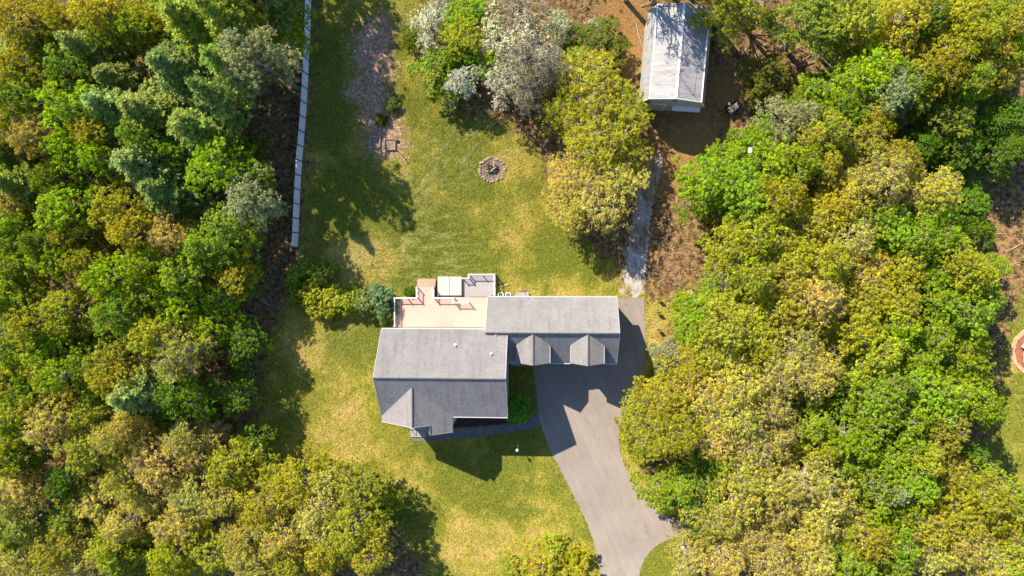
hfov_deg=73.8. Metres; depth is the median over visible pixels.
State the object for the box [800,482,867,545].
oak tree
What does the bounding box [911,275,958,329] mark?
maple tree
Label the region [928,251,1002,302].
oak tree
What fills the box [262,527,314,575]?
oak tree
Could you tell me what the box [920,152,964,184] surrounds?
maple tree
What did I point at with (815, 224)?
oak tree
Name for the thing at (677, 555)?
oak tree
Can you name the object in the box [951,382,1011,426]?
maple tree
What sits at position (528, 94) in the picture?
budding tree
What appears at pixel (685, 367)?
oak tree
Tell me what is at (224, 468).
oak tree
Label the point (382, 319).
shrub
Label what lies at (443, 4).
blossom tree
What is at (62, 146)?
maple tree
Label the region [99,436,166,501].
oak tree
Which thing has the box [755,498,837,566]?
oak tree
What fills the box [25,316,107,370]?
maple tree
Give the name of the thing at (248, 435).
maple tree
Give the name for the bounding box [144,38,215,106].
pine tree
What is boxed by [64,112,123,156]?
oak tree
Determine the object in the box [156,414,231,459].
oak tree
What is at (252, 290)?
maple tree
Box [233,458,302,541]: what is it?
oak tree
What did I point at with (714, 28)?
young tree
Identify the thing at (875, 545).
oak tree
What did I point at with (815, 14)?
maple tree
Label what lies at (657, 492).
maple tree
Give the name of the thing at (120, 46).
maple tree
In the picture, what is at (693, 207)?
maple tree
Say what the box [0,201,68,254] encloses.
maple tree
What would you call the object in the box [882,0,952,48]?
maple tree
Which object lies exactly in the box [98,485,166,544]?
oak tree
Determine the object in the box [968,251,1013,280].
maple tree
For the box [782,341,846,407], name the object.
oak tree
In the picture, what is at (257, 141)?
young tree
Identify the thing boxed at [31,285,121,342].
oak tree
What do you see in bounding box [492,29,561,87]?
budding tree
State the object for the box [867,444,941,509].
maple tree
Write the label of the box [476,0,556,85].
blossom tree
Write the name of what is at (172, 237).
oak tree
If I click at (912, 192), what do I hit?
oak tree
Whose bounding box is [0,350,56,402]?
oak tree
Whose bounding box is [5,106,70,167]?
oak tree
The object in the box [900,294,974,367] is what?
maple tree
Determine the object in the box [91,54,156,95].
pine tree
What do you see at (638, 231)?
gravel path
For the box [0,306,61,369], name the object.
maple tree
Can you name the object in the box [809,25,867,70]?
oak tree
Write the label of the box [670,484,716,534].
maple tree
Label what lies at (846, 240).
oak tree
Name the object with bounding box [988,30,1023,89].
maple tree
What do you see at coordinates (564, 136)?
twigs
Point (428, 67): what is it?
maple tree
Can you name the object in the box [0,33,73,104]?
oak tree
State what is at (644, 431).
oak tree
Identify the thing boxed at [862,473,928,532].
maple tree
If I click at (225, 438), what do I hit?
oak tree
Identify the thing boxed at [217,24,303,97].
ash tree
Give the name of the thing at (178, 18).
pine tree
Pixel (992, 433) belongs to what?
neighbouring lawn
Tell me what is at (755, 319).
oak tree
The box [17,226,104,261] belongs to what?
maple tree
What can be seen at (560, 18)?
blossom tree
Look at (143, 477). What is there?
oak tree
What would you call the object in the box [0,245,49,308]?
oak tree
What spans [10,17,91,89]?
oak tree
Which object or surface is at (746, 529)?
oak tree
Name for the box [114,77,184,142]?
pine tree
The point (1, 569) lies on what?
oak tree
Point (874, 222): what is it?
maple tree
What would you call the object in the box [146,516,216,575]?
oak tree
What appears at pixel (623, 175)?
oak tree
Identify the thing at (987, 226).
maple tree
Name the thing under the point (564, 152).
undergrowth
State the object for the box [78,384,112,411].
maple tree
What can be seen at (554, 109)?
oak tree
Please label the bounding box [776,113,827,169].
oak tree
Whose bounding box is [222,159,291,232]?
ash tree
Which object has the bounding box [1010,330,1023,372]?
play area
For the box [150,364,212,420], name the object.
maple tree
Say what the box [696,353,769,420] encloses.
oak tree
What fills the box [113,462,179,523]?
oak tree
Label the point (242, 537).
oak tree
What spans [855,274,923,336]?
oak tree
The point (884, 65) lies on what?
maple tree
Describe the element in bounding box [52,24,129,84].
pine tree
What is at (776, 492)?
oak tree
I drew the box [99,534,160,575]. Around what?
maple tree
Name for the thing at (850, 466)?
maple tree
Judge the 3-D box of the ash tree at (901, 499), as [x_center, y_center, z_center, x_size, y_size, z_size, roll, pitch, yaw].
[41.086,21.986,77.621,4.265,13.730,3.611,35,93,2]
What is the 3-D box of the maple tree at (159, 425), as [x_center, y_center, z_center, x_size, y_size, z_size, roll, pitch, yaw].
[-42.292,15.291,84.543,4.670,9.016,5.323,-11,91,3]
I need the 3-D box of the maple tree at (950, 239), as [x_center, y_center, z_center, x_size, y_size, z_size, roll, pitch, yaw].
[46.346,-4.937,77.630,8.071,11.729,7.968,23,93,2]
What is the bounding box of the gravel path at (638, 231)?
[619,154,662,297]
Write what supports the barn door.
in the barn
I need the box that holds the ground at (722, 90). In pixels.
[0,0,1023,575]
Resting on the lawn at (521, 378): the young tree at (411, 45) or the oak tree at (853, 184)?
the young tree at (411, 45)
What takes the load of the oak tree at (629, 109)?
on the ground at (722, 90)
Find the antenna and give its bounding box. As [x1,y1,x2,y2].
[659,65,695,91]
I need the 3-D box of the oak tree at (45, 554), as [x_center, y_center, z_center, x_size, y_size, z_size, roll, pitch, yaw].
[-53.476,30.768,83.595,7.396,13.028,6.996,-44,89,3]
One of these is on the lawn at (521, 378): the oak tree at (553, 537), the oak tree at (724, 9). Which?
the oak tree at (553, 537)
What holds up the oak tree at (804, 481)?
on the ground at (722, 90)
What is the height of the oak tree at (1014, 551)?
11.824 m
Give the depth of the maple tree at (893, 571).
74.06 m
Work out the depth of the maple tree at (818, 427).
74.53 m
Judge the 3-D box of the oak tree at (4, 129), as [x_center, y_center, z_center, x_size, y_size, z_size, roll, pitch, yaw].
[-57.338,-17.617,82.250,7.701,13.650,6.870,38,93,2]
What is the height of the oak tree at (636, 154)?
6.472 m
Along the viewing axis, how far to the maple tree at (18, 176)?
78.08 m
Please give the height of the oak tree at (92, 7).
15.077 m
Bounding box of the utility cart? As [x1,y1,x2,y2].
[722,99,742,114]
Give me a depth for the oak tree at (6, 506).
79.64 m
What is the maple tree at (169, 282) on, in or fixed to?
on the ground at (722, 90)
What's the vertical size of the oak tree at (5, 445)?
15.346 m
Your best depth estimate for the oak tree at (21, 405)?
77.42 m
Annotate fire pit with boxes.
[478,155,505,182]
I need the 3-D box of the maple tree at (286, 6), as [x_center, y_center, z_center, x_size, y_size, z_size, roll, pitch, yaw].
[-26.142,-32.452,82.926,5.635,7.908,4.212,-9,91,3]
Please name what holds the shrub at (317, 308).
on the lawn at (521, 378)
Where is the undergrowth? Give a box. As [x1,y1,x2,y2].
[0,0,1023,575]
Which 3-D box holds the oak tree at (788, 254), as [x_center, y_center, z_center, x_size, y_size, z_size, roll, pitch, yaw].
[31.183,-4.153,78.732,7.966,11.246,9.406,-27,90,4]
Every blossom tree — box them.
[404,2,458,59]
[424,0,465,33]
[444,64,487,107]
[473,16,514,73]
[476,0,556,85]
[481,58,532,116]
[512,43,563,97]
[541,7,572,50]
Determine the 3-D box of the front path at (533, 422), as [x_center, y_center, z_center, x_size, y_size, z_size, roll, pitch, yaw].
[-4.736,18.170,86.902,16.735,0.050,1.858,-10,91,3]
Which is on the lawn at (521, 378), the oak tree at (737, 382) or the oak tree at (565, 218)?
the oak tree at (565, 218)
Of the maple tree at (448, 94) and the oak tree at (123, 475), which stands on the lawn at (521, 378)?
the maple tree at (448, 94)
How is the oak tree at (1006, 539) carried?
on the ground at (722, 90)
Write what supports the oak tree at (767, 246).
on the ground at (722, 90)
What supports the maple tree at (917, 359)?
on the ground at (722, 90)
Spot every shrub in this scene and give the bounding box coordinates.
[284,267,309,288]
[287,285,309,305]
[295,256,316,277]
[297,278,330,314]
[305,294,339,322]
[307,259,337,287]
[321,283,354,317]
[334,286,361,315]
[351,283,379,320]
[367,281,399,315]
[374,302,397,326]
[375,112,388,127]
[384,95,401,116]
[404,286,417,296]
[649,365,676,388]
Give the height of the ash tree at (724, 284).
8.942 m
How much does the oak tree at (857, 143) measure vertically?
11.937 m
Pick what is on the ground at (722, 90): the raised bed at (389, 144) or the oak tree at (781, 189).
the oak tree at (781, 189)
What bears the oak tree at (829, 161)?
on the ground at (722, 90)
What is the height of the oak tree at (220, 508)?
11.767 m
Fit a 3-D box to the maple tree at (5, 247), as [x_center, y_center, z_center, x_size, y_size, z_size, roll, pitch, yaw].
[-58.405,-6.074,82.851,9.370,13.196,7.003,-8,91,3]
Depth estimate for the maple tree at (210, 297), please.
81.49 m
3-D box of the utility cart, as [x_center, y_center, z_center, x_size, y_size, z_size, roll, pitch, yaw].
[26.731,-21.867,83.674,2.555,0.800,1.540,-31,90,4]
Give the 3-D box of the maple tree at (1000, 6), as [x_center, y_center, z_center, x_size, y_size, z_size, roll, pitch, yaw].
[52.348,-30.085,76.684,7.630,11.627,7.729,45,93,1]
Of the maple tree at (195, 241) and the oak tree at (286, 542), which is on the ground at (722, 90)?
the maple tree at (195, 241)
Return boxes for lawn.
[239,0,710,575]
[960,257,1023,575]
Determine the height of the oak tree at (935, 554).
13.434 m
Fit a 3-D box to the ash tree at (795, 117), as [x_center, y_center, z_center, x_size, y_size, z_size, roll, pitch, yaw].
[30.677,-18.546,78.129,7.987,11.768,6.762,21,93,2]
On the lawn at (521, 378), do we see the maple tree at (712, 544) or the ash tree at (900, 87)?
the maple tree at (712, 544)
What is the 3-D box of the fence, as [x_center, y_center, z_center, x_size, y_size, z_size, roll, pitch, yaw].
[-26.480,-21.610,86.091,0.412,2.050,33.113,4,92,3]
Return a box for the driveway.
[533,298,716,575]
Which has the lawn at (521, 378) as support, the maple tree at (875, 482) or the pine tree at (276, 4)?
the pine tree at (276, 4)
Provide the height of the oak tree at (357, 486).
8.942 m
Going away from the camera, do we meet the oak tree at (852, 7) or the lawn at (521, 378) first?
the oak tree at (852, 7)
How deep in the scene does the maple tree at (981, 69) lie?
72.14 m
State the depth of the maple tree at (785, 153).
74.00 m
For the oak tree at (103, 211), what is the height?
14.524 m
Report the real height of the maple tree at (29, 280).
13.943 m
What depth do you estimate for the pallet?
84.60 m
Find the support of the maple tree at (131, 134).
on the ground at (722, 90)
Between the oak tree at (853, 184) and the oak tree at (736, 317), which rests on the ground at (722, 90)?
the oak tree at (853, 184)
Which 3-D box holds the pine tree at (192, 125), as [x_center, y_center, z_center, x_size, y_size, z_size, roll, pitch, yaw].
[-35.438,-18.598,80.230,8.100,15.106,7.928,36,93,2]
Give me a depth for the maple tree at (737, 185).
74.41 m
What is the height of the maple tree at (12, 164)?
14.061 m
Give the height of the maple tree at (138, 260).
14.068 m
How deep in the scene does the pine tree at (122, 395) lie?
77.85 m
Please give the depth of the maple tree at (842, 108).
72.92 m
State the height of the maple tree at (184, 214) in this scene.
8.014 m
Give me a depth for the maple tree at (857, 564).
73.05 m
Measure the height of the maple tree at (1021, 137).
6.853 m
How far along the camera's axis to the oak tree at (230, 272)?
80.76 m
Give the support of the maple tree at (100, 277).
on the ground at (722, 90)
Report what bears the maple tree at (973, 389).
on the ground at (722, 90)
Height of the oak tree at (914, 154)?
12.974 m
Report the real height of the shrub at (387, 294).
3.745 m
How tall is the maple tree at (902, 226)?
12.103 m
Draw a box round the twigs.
[92,2,1021,575]
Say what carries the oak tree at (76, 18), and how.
on the ground at (722, 90)
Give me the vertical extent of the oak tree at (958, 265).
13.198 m
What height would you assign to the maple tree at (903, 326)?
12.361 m
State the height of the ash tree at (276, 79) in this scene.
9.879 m
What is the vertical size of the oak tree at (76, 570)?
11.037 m
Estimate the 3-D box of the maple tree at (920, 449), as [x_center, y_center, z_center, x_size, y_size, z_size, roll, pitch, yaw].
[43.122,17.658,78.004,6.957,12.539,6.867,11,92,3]
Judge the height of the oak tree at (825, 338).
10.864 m
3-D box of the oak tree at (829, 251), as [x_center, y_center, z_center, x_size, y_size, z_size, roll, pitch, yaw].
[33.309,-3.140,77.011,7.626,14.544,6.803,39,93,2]
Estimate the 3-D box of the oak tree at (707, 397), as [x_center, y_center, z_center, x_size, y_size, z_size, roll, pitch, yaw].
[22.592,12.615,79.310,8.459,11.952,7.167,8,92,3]
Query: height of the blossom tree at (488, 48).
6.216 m
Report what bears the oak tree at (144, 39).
on the ground at (722, 90)
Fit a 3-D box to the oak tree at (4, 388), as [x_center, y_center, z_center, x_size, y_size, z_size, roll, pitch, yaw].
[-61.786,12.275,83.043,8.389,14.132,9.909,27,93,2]
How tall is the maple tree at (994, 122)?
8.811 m
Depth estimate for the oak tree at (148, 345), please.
76.65 m
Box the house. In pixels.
[373,296,619,436]
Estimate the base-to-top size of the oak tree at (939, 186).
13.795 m
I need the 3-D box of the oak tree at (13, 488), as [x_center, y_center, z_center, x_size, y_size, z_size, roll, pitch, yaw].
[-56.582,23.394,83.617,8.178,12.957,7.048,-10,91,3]
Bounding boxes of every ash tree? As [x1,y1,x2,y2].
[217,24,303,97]
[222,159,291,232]
[248,45,283,95]
[646,336,681,374]
[698,257,745,296]
[749,93,822,146]
[842,65,923,123]
[858,473,912,507]
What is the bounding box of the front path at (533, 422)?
[410,414,539,440]
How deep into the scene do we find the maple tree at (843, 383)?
76.51 m
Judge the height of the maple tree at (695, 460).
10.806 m
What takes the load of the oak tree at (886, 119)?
on the ground at (722, 90)
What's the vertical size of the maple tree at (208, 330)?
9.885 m
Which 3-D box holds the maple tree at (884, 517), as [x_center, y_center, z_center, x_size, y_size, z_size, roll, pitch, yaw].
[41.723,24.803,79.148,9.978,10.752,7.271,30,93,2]
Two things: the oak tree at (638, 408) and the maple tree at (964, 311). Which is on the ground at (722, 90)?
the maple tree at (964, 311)
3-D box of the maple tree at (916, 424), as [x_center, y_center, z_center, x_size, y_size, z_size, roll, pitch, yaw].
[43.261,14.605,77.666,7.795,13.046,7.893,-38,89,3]
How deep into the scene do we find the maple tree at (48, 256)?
77.26 m
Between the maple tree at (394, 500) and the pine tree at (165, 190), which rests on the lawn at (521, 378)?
the maple tree at (394, 500)
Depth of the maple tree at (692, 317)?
76.59 m
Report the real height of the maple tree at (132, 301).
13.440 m
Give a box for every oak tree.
[0,0,65,45]
[0,0,72,57]
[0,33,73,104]
[0,104,62,161]
[0,179,52,227]
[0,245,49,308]
[0,300,89,356]
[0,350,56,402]
[0,353,28,404]
[0,421,74,478]
[0,449,82,512]
[0,462,58,524]
[0,487,69,545]
[0,506,59,575]
[0,526,48,575]
[4,373,90,440]
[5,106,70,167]
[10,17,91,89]
[21,382,106,453]
[27,516,99,575]
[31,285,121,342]
[40,0,84,41]
[42,207,119,258]
[49,518,105,575]
[53,417,150,475]
[56,525,123,575]
[57,239,123,286]
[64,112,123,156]
[66,0,152,53]
[66,390,140,436]
[67,0,126,27]
[69,467,138,522]
[81,332,158,392]
[83,345,163,407]
[84,509,156,574]
[86,179,159,240]
[87,406,173,456]
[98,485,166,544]
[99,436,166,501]
[102,200,180,258]
[111,402,168,442]
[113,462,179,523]
[114,0,179,60]
[123,426,209,494]
[125,306,201,359]
[144,210,199,265]
[145,482,212,545]
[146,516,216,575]
[150,319,224,385]
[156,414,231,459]
[162,449,239,524]
[171,422,230,477]
[183,517,244,575]
[193,473,258,519]
[202,434,271,490]
[208,247,263,302]
[218,511,285,563]
[224,454,266,495]
[225,0,269,24]
[225,530,296,575]
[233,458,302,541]
[250,491,315,564]
[258,453,295,493]
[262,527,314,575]
[265,450,338,508]
[293,466,352,545]
[299,515,349,575]
[314,448,346,487]
[315,491,393,567]
[332,456,394,517]
[346,520,397,575]
[435,4,506,63]
[497,548,531,575]
[508,534,575,575]
[529,529,569,562]
[534,88,605,143]
[541,151,594,222]
[542,148,637,239]
[543,48,626,137]
[544,545,595,575]
[548,46,597,98]
[550,197,588,240]
[555,94,640,192]
[579,158,650,211]
[585,67,654,164]
[593,118,654,179]
[613,408,638,436]
[617,433,645,464]
[619,387,661,430]
[619,401,673,464]
[626,371,701,430]
[646,401,704,461]
[653,339,716,390]
[663,525,710,575]
[671,416,743,464]
[672,371,743,423]
[674,488,746,547]
[680,314,743,382]
[681,527,749,575]
[683,288,756,355]
[689,0,768,53]
[692,381,765,441]
[696,215,769,281]
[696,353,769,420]
[702,470,770,526]
[705,432,765,502]
[710,411,781,471]
[713,283,777,348]
[717,491,774,561]
[718,253,784,303]
[721,315,787,382]
[722,202,794,262]
[733,382,798,439]
[737,283,817,350]
[737,445,796,514]
[740,345,809,404]
[740,507,800,573]
[742,520,799,575]
[748,470,807,531]
[750,172,811,228]
[752,316,823,390]
[754,222,814,286]
[754,405,804,461]
[754,441,842,508]
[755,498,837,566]
[762,255,819,302]
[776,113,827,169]
[776,200,841,252]
[777,234,856,294]
[778,262,847,333]
[779,414,840,480]
[779,520,839,575]
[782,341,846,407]
[790,303,848,352]
[790,460,860,535]
[791,107,855,169]
[792,142,844,197]
[795,186,861,239]
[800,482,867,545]
[802,0,893,56]
[808,154,878,220]
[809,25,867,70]
[815,213,878,266]
[818,294,886,359]
[824,113,888,171]
[824,227,896,302]
[824,265,891,328]
[826,500,896,564]
[835,145,912,212]
[839,13,906,64]
[841,320,905,384]
[844,96,898,151]
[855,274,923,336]
[858,0,936,60]
[859,240,930,298]
[864,136,923,185]
[864,163,928,217]
[882,160,964,222]
[886,429,947,479]
[886,492,955,549]
[899,511,967,575]
[901,33,971,106]
[903,403,970,460]
[903,439,974,502]
[906,13,990,92]
[911,0,990,51]
[914,480,988,548]
[920,503,996,571]
[921,236,985,286]
[925,459,988,510]
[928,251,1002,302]
[937,23,1021,109]
[940,454,1021,532]
[945,526,1014,575]
[946,491,1023,567]
[954,13,1007,72]
[965,523,1023,575]
[982,1,1023,56]
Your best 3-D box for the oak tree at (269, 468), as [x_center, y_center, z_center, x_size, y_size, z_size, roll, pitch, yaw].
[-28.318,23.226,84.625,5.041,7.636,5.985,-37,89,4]
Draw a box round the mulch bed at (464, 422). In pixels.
[453,418,508,428]
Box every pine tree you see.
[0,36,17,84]
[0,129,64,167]
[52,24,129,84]
[79,75,156,150]
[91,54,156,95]
[105,356,188,422]
[108,128,205,197]
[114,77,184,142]
[135,160,213,219]
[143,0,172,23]
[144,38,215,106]
[155,0,224,67]
[165,104,240,167]
[183,76,265,137]
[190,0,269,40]
[192,0,269,61]
[198,43,279,99]
[245,0,301,35]
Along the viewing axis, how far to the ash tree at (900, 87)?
72.19 m
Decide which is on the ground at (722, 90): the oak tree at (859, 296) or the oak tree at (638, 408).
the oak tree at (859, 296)
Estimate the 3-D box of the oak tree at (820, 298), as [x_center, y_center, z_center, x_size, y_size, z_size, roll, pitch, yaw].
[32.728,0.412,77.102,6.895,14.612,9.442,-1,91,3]
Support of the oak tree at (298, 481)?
on the lawn at (521, 378)
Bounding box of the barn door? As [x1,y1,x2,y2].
[644,103,666,110]
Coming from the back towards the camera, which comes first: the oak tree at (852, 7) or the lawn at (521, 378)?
the lawn at (521, 378)
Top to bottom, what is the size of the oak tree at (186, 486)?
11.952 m
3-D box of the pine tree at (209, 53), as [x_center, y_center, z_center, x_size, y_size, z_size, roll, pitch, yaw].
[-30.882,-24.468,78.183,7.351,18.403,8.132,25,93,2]
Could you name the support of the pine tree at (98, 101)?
on the ground at (722, 90)
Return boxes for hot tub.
[438,277,461,295]
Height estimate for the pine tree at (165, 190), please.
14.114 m
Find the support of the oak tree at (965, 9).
on the ground at (722, 90)
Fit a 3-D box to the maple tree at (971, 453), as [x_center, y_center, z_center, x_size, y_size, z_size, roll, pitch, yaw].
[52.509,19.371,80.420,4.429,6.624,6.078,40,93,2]
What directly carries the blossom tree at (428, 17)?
on the lawn at (521, 378)
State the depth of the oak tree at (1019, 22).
70.89 m
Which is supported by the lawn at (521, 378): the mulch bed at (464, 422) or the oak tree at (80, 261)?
the mulch bed at (464, 422)
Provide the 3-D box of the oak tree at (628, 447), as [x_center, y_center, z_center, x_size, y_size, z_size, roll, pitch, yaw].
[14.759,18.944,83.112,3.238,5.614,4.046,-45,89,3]
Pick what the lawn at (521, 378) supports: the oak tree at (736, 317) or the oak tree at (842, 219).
the oak tree at (736, 317)
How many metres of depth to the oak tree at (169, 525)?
79.29 m
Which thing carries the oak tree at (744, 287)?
on the ground at (722, 90)
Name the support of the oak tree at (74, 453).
on the ground at (722, 90)
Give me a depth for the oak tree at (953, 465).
74.40 m
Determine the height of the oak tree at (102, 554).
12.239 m
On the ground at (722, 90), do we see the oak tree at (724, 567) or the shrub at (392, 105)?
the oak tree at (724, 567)
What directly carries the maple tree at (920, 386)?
on the ground at (722, 90)
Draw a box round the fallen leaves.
[0,0,1023,575]
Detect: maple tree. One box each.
[0,69,78,134]
[0,71,72,128]
[0,137,43,204]
[0,154,81,215]
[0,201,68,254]
[0,213,71,258]
[0,243,77,295]
[0,273,78,327]
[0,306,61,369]
[0,348,37,392]
[0,390,71,439]
[0,395,72,441]
[0,432,78,480]
[0,494,59,553]
[2,363,83,409]
[13,326,97,375]
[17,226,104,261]
[22,238,100,286]
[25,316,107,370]
[27,161,107,202]
[29,78,117,148]
[30,347,128,397]
[32,177,106,253]
[38,122,110,181]
[41,482,113,537]
[42,42,116,94]
[43,454,118,502]
[61,335,132,378]
[75,138,128,186]
[76,249,156,301]
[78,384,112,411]
[82,8,155,66]
[88,286,173,345]
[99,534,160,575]
[108,1,180,54]
[111,232,190,296]
[114,116,176,169]
[115,516,162,563]
[117,268,187,324]
[143,395,183,435]
[150,132,203,179]
[150,251,215,303]
[150,273,212,337]
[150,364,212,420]
[172,194,218,228]
[172,370,242,422]
[174,226,233,270]
[182,304,246,351]
[184,128,256,201]
[198,199,266,258]
[199,276,240,316]
[204,232,260,276]
[211,154,276,209]
[220,257,266,300]
[222,371,262,418]
[223,131,268,168]
[223,312,273,370]
[226,351,254,381]
[227,418,276,462]
[252,0,292,37]
[264,17,318,63]
[275,0,316,33]
[368,486,405,522]
[406,42,454,99]
[426,68,468,115]
[433,31,489,76]
[438,0,507,47]
[458,36,522,90]
[628,464,681,515]
[660,462,699,507]
[669,297,717,349]
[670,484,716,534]
[671,179,724,227]
[673,148,738,211]
[675,268,735,328]
[680,446,728,501]
[681,436,742,485]
[687,509,722,556]
[701,150,760,218]
[705,136,753,170]
[708,164,782,227]
[726,112,775,174]
[741,128,801,198]
[757,0,846,64]
[758,140,826,192]
[777,396,834,444]
[779,84,821,122]
[779,373,837,419]
[797,57,874,118]
[797,69,838,116]
[803,375,861,431]
[804,398,885,464]
[805,327,856,366]
[807,88,869,131]
[808,514,878,575]
[811,428,869,490]
[821,350,863,399]
[825,449,907,514]
[826,39,902,108]
[832,363,910,449]
[838,193,897,242]
[840,354,918,409]
[843,482,912,545]
[846,291,927,356]
[847,194,913,259]
[849,502,925,573]
[852,412,911,487]
[852,540,916,575]
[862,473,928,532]
[867,47,945,129]
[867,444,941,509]
[870,391,937,444]
[871,215,944,261]
[874,352,949,414]
[874,424,935,468]
[876,177,958,248]
[876,328,946,388]
[881,251,958,298]
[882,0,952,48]
[889,125,942,172]
[894,364,970,436]
[900,212,970,268]
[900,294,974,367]
[901,91,978,153]
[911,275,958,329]
[917,112,983,182]
[919,281,1000,341]
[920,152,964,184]
[922,59,997,111]
[929,357,997,424]
[930,317,996,386]
[942,430,992,470]
[943,179,991,231]
[944,207,997,254]
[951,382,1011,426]
[956,0,1023,33]
[960,97,1010,150]
[966,279,1008,315]
[968,127,1023,183]
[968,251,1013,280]
[969,92,1023,137]
[972,462,1023,516]
[984,121,1023,165]
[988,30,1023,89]
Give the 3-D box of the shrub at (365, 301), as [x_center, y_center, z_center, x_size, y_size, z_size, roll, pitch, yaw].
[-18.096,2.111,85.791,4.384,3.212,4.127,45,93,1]
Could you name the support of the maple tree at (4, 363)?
on the ground at (722, 90)
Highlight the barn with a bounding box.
[639,2,711,112]
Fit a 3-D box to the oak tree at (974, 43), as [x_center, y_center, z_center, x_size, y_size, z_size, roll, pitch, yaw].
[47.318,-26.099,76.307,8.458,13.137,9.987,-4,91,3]
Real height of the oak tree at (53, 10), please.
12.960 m
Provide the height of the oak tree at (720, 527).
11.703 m
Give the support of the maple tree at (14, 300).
on the ground at (722, 90)
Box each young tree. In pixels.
[248,128,276,167]
[400,22,433,53]
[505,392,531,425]
[561,14,622,71]
[584,34,632,73]
[710,12,723,39]
[735,52,794,110]
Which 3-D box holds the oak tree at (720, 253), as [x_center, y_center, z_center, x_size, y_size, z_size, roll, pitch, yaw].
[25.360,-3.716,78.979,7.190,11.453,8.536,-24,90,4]
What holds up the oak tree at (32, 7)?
on the ground at (722, 90)
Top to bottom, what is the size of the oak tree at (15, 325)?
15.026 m
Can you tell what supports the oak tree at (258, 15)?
on the ground at (722, 90)
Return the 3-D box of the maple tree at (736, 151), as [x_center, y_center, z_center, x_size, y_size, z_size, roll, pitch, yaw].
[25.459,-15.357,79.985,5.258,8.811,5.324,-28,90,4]
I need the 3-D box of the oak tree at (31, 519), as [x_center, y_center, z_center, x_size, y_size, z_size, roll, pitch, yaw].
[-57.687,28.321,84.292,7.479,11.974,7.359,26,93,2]
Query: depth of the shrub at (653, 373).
84.60 m
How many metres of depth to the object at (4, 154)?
78.81 m
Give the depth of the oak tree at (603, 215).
78.69 m
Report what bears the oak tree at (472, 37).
on the ground at (722, 90)
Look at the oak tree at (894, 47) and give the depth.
75.87 m
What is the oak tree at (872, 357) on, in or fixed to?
on the ground at (722, 90)
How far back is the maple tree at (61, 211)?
77.30 m
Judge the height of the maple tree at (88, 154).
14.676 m
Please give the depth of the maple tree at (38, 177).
78.45 m
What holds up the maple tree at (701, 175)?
on the ground at (722, 90)
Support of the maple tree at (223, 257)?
on the ground at (722, 90)
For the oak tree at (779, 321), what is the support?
on the ground at (722, 90)
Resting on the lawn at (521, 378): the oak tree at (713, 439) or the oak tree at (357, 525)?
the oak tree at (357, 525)
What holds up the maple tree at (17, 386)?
on the ground at (722, 90)
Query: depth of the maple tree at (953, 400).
72.22 m
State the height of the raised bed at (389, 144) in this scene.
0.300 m
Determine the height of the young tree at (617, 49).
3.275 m
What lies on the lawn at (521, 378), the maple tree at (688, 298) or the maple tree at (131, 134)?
the maple tree at (688, 298)
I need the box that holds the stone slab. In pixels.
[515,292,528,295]
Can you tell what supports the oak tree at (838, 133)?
on the ground at (722, 90)
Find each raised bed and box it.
[369,136,380,147]
[384,139,395,149]
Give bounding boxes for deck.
[394,274,495,326]
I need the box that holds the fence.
[291,0,310,247]
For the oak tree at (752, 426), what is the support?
on the ground at (722, 90)
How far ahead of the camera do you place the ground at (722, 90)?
84.74 m
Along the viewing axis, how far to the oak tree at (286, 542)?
78.36 m
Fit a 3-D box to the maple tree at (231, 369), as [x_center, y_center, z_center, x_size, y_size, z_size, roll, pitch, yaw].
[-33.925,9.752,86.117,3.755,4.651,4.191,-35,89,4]
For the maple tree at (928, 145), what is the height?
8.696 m
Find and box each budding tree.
[481,0,556,37]
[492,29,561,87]
[507,65,545,118]
[527,50,572,91]
[716,0,774,28]
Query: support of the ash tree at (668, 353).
on the ground at (722, 90)
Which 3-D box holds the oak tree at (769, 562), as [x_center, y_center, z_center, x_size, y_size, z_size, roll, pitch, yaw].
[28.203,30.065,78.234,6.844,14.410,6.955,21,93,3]
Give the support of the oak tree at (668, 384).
on the lawn at (521, 378)
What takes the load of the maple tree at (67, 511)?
on the ground at (722, 90)
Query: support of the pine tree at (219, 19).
on the ground at (722, 90)
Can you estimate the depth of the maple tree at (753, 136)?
76.04 m
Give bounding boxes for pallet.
[583,15,598,26]
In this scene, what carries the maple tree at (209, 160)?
on the ground at (722, 90)
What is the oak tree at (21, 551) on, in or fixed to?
on the ground at (722, 90)
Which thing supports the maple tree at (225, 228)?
on the ground at (722, 90)
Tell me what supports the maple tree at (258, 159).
on the ground at (722, 90)
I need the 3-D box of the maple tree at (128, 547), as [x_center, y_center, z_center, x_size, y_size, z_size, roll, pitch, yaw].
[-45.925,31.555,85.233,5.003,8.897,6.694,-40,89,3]
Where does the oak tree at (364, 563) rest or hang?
on the lawn at (521, 378)
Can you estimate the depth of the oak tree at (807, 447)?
75.14 m
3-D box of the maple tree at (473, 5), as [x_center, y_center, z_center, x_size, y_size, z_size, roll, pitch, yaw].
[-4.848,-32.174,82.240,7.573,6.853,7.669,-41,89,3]
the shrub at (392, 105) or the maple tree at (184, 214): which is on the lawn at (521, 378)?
the shrub at (392, 105)
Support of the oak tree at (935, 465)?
on the ground at (722, 90)
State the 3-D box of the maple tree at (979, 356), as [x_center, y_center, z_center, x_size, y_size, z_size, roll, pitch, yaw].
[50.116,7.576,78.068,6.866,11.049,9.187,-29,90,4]
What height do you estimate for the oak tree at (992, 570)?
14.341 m
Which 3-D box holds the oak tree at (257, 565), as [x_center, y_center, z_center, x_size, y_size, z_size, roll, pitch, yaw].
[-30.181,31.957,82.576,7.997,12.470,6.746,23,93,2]

